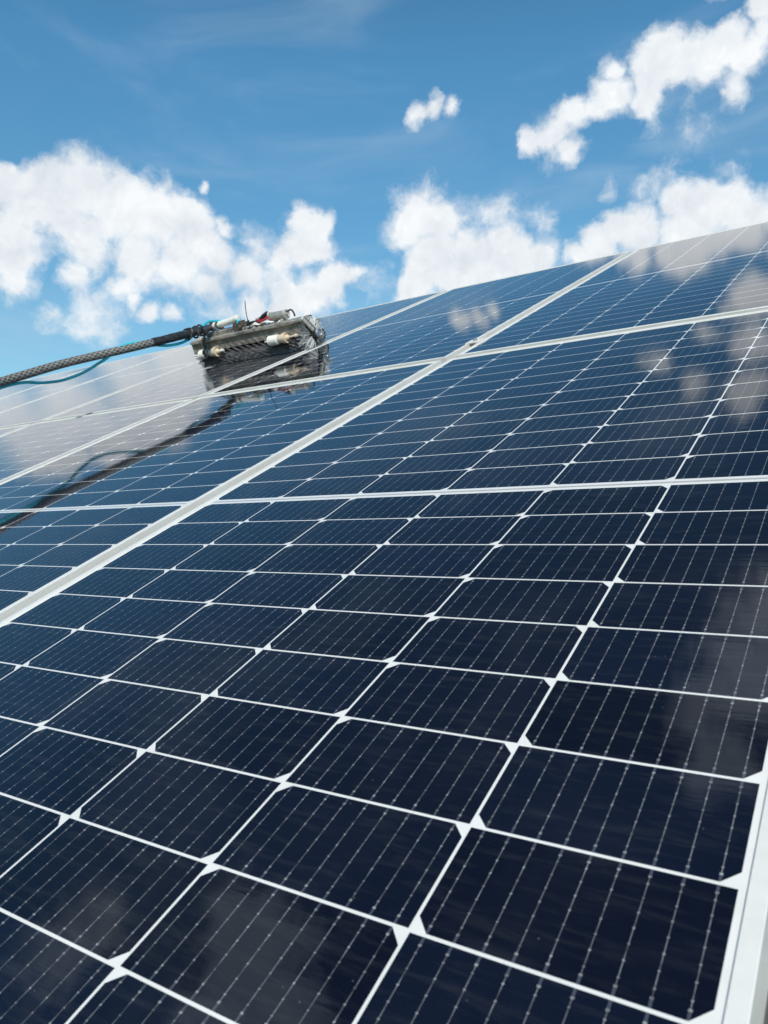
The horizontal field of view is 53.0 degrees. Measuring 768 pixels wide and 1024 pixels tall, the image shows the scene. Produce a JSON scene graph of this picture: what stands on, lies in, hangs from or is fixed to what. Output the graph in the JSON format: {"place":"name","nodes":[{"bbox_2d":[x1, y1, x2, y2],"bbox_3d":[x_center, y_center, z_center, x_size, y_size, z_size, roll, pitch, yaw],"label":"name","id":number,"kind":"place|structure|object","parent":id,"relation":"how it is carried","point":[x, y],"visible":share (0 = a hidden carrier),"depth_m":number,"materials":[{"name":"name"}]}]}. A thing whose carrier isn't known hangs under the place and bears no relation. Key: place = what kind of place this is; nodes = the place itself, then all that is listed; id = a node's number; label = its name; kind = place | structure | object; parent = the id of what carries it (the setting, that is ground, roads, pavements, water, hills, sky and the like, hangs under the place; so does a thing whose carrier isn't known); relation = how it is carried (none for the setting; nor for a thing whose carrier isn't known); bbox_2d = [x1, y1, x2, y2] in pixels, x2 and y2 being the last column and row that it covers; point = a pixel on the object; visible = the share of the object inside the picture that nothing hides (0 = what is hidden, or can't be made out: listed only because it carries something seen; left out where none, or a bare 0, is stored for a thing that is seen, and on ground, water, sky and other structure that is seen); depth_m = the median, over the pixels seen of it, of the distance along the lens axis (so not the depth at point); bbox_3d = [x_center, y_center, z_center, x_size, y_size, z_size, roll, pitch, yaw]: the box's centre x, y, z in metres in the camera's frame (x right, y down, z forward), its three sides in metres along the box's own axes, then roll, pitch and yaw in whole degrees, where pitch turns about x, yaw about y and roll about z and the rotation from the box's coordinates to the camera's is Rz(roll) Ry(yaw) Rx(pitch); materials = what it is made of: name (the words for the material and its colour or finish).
{"place":"outdoors","nodes":[
{"label":"outdoors","id":0,"kind":"place"},
{"bbox_2d":[0,0,767,380],"label":"sky","id":1,"kind":"structure","parent":0,"point":[167,166],"materials":[{"name":"blue"}]},
{"bbox_3d":[-2.727,-0.277,4.336,0.050,0.061,4.050,-2,23,34],"label":"sloped rail","id":2,"kind":"object","parent":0,"visible":0},
{"bbox_2d":[763,995,767,1023],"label":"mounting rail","id":3,"kind":"object","parent":2,"relation":"attached to","point":[766,1016],"depth_m":0.41,"materials":[{"name":"metal"}]},
{"bbox_2d":[0,424,30,435],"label":"solar panel","id":4,"kind":"object","parent":3,"relation":"attached to","point":[4,431],"visible":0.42,"depth_m":3.50,"materials":[{"name":"glass"}]},
{"bbox_2d":[0,399,192,482],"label":"solar panel","id":5,"kind":"object","parent":3,"relation":"attached to","point":[28,448],"visible":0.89,"depth_m":2.82,"materials":[{"name":"blue glass"}]},
{"bbox_2d":[0,360,440,621],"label":"solar panel","id":6,"kind":"object","parent":3,"relation":"attached to","point":[67,518],"visible":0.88,"depth_m":1.86,"materials":[{"name":"blue glass"}]},
{"bbox_2d":[0,309,767,1023],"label":"solar panel","id":7,"kind":"object","parent":3,"relation":"attached to","point":[436,695],"visible":1,"depth_m":0.65,"materials":[{"name":"glass"}]},
{"bbox_3d":[-2.489,-0.511,4.651,9.250,0.041,0.040,-2,-2,34],"label":"rail","id":8,"kind":"object","parent":2,"relation":"on","visible":0},
{"bbox_2d":[0,363,104,397],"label":"solar panel","id":9,"kind":"object","parent":8,"relation":"attached to","point":[7,391],"visible":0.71,"depth_m":6.27,"materials":[{"name":"blue glass"}]},
{"bbox_2d":[0,345,191,412],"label":"solar panel","id":10,"kind":"object","parent":8,"relation":"attached to","point":[29,395],"visible":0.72,"depth_m":5.39,"materials":[{"name":"blue glass"}]},
{"bbox_2d":[0,346,199,428],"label":"solar panel","id":11,"kind":"object","parent":8,"relation":"attached to","point":[40,410],"visible":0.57,"depth_m":4.32,"materials":[{"name":"blue glass"}]},
{"bbox_2d":[206,251,630,396],"bbox_3d":[0.296,-0.869,3.412,1.037,0.035,2.112,-2,23,34],"label":"solar panel","id":12,"kind":"object","parent":8,"relation":"attached to","point":[445,326],"visible":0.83,"depth_m":3.10,"materials":[{"name":"blue glass"}]},
{"bbox_2d":[456,222,767,357],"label":"solar panel","id":13,"kind":"object","parent":8,"relation":"attached to","point":[718,274],"visible":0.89,"depth_m":2.48,"materials":[{"name":"blue glass"}]},
{"bbox_2d":[465,338,485,347],"bbox_3d":[0.293,-0.530,2.441,0.052,0.042,0.045,-2,23,34],"label":"panel clamp","id":14,"kind":"object","parent":13,"relation":"attached to","point":[470,343],"visible":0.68,"depth_m":2.43,"materials":[{"name":"metal"}]},
{"bbox_3d":[-1.871,-1.010,5.577,9.250,0.041,0.040,-2,-2,34],"label":"rail","id":15,"kind":"object","parent":2,"relation":"attached to","visible":0},
{"bbox_2d":[42,290,446,421],"bbox_3d":[-0.589,-0.844,4.017,1.037,0.035,2.112,-2,23,34],"label":"solar panel","id":16,"kind":"object","parent":15,"relation":"attached to","point":[194,381],"visible":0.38,"depth_m":3.57,"materials":[{"name":"blue glass"}]},
{"bbox_2d":[190,303,325,367],"bbox_3d":[-0.594,-0.883,3.674,0.750,0.265,0.285,-2,23,34],"label":"cleaning robot","id":17,"kind":"object","parent":16,"relation":"on","point":[255,338],"visible":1,"depth_m":3.60,"materials":[{"name":"metal"}]},
{"bbox_2d":[0,324,212,386],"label":"suction hose","id":18,"kind":"object","parent":17,"relation":"attached to","point":[190,333],"visible":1,"depth_m":3.17,"materials":[{"name":"grey plastic"}]},
{"bbox_2d":[0,318,240,389],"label":"water hose","id":19,"kind":"object","parent":17,"relation":"attached to","point":[87,369],"visible":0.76,"depth_m":3.17,"materials":[{"name":"teal plastic"}]}
]}

